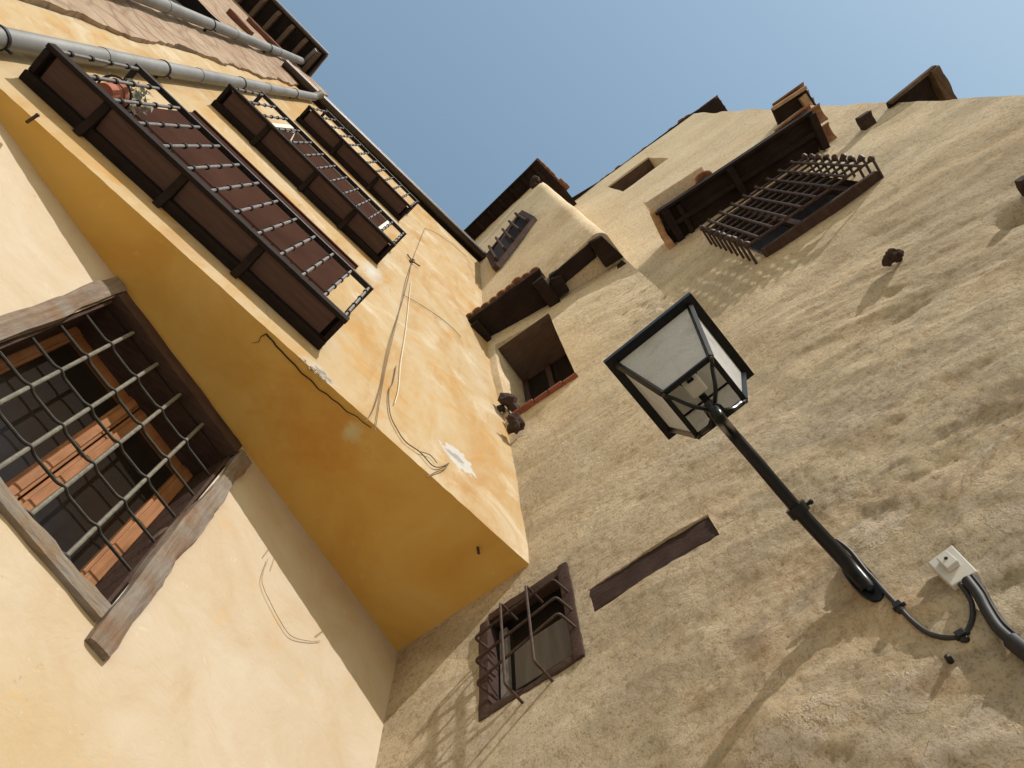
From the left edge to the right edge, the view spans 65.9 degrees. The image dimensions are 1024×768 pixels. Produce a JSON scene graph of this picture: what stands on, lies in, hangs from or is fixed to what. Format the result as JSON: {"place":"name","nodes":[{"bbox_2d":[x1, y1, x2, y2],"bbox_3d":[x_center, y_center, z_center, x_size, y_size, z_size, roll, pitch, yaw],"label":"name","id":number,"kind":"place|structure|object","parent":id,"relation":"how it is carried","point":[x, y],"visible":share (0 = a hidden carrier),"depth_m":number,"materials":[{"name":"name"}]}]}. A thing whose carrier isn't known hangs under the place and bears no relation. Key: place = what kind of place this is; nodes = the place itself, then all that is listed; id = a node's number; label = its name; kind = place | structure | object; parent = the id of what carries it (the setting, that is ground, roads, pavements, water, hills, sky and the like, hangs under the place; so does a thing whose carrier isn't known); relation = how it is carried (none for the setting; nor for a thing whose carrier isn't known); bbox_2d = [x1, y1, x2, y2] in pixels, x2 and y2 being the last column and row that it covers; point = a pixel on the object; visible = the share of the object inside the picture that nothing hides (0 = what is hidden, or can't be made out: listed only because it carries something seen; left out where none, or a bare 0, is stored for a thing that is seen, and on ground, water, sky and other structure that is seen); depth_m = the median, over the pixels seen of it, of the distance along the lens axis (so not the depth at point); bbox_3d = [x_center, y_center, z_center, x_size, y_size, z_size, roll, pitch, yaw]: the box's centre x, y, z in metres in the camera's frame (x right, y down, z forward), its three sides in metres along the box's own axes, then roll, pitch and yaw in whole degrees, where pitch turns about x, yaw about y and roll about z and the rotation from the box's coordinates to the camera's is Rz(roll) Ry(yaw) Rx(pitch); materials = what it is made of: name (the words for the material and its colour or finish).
{"place":"outdoors","nodes":[
{"label":"outdoors","id":0,"kind":"place"},
{"bbox_2d":[19,0,328,96],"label":"stone house","id":1,"kind":"structure","parent":0,"point":[263,39],"depth_m":9.44,"materials":[{"name":"stone"}]},
{"bbox_2d":[277,0,1023,230],"label":"sky","id":2,"kind":"structure","parent":0,"point":[462,97],"materials":[{"name":"blue"}]},
{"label":"ground","id":3,"kind":"structure","parent":0,"visible":0},
{"bbox_2d":[0,0,528,767],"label":"yellow house","id":4,"kind":"structure","parent":3,"relation":"on","point":[204,266],"depth_m":4.03,"materials":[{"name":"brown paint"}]},
{"bbox_2d":[97,72,154,116],"bbox_3d":[-2.302,-1.711,4.685,0.213,0.499,0.263,-44,-77,11],"label":"flower pot","id":5,"kind":"object","parent":4,"relation":"on","point":[123,91],"visible":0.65,"depth_m":4.58,"materials":[{"name":"ceramic"}]},
{"bbox_2d":[0,276,251,660],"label":"window","id":6,"kind":"structure","parent":4,"relation":"in","point":[122,511],"depth_m":3.44,"materials":[{"name":"brown wood"}]},
{"bbox_2d":[262,559,315,641],"bbox_3d":[-1.062,1.081,3.773,0.004,0.266,0.475,-30,-75,7],"label":"wall wire","id":7,"kind":"object","parent":4,"relation":"attached to","point":[275,612],"depth_m":3.67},
{"bbox_2d":[272,123,388,228],"bbox_3d":[-1.965,-2.090,8.143,0.070,2.358,1.550,-44,-77,11],"label":"balcony window","id":8,"kind":"structure","parent":4,"relation":"in","point":[331,173],"depth_m":8.84,"materials":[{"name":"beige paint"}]},
{"bbox_2d":[375,263,411,430],"bbox_3d":[-0.896,-0.533,6.316,0.005,4.635,0.332,-44,-77,11],"label":"wall wire","id":9,"kind":"object","parent":4,"relation":"attached to","point":[388,356],"depth_m":5.14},
{"bbox_2d":[365,229,424,421],"bbox_3d":[-0.996,-1.004,7.668,0.005,7.490,0.389,-44,-77,11],"label":"wall wire","id":10,"kind":"object","parent":4,"relation":"attached to","point":[389,343],"depth_m":5.37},
{"bbox_2d":[394,284,410,403],"bbox_3d":[-0.839,-0.436,6.181,0.006,3.193,0.285,-44,-77,11],"label":"wall wire","id":11,"kind":"object","parent":4,"relation":"attached to","point":[403,347],"depth_m":5.66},
{"bbox_2d":[407,254,419,266],"bbox_3d":[-1.069,-1.327,8.527,0.056,0.143,0.191,-44,-77,11],"label":"wire anchor","id":12,"kind":"object","parent":4,"relation":"attached to","point":[411,260],"visible":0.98,"depth_m":8.50,"materials":[{"name":"grey metal"}]},
{"bbox_2d":[388,366,447,467],"bbox_3d":[-0.569,0.207,4.851,0.007,0.997,0.550,-44,-77,11],"label":"wall wire","id":13,"kind":"object","parent":4,"relation":"attached to","point":[398,430],"depth_m":4.45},
{"bbox_2d":[404,295,460,336],"bbox_3d":[-0.727,-0.625,7.313,0.005,0.484,0.694,-44,-77,11],"label":"wall wire","id":14,"kind":"object","parent":4,"relation":"attached to","point":[434,313],"depth_m":7.44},
{"bbox_2d":[375,65,1023,767],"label":"ochre house","id":15,"kind":"structure","parent":3,"relation":"on","point":[849,279],"depth_m":3.95,"materials":[{"name":"beige paint"}]},
{"bbox_2d":[486,210,536,271],"bbox_3d":[-0.046,-2.364,12.602,1.012,3.014,0.201,-44,-77,11],"label":"tower window","id":16,"kind":"structure","parent":15,"relation":"in","point":[518,228],"depth_m":12.21,"materials":[{"name":"brown wood"}]},
{"bbox_2d":[475,562,584,721],"bbox_3d":[0.075,1.242,3.862,0.588,0.882,0.258,-35,-75,8],"label":"barred window","id":17,"kind":"structure","parent":15,"relation":"in","point":[549,641],"depth_m":3.88,"materials":[{"name":"brown wood"}]},
{"bbox_2d":[498,314,577,419],"bbox_3d":[0.286,-0.076,7.367,0.685,1.961,0.498,-35,-75,8],"label":"niche window","id":18,"kind":"structure","parent":15,"relation":"in","point":[537,354],"depth_m":8.25,"materials":[{"name":"brown wood"}]},
{"bbox_2d":[610,159,654,190],"bbox_3d":[2.393,-3.982,15.517,0.942,0.026,0.380,-35,-75,8],"label":"upper window","id":19,"kind":"structure","parent":15,"relation":"in","point":[636,174],"depth_m":15.48,"materials":[{"name":"brown wood"}]},
{"bbox_2d":[603,292,883,602],"bbox_3d":[0.889,0.230,3.070,0.440,1.082,1.058,-39,-76,10],"label":"wall lantern","id":20,"kind":"object","parent":15,"relation":"attached to","point":[680,367],"depth_m":2.98,"materials":[{"name":"black metal"}]},
{"bbox_2d":[699,153,883,263],"bbox_3d":[2.363,-1.581,7.092,1.196,1.919,0.353,-35,-75,8],"label":"grille window","id":21,"kind":"structure","parent":15,"relation":"in","point":[765,229],"depth_m":6.72,"materials":[{"name":"brown wood"}]},
{"bbox_2d":[891,599,905,613],"bbox_3d":[1.274,0.735,2.587,0.044,0.042,0.037,-35,-75,8],"label":"cable clip","id":22,"kind":"object","parent":15,"relation":"attached to","point":[898,605],"visible":0.95,"depth_m":2.58,"materials":[{"name":"black metal"}]},
{"bbox_2d":[836,538,975,640],"bbox_3d":[1.327,0.662,2.648,0.233,0.621,0.081,-19,-74,4],"label":"lamp cable","id":23,"kind":"object","parent":15,"relation":"attached to","point":[925,631],"visible":0.96,"depth_m":2.48,"materials":[{"name":"black rubber"}]},
{"bbox_2d":[944,654,953,663],"bbox_3d":[1.293,0.818,2.328,0.021,0.024,0.057,-35,-75,8],"label":"wall bolt","id":24,"kind":"object","parent":15,"relation":"attached to","point":[948,658],"depth_m":2.32,"materials":[{"name":"black metal"}]},
{"bbox_2d":[929,545,980,590],"bbox_3d":[1.437,0.594,2.578,0.101,0.162,0.061,-35,-75,8],"label":"junction box","id":25,"kind":"object","parent":15,"relation":"attached to","point":[951,566],"visible":0.98,"depth_m":2.56,"materials":[{"name":"white plastic"}]},
{"bbox_2d":[953,628,970,642],"bbox_3d":[1.347,0.754,2.354,0.044,0.038,0.036,-35,-75,8],"label":"cable clip","id":26,"kind":"object","parent":15,"relation":"attached to","point":[961,634],"visible":1,"depth_m":2.35,"materials":[{"name":"black metal"}]},
{"bbox_2d":[962,574,1023,661],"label":"conduit","id":27,"kind":"object","parent":15,"relation":"attached to","point":[1011,638],"visible":1,"depth_m":2.32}
]}

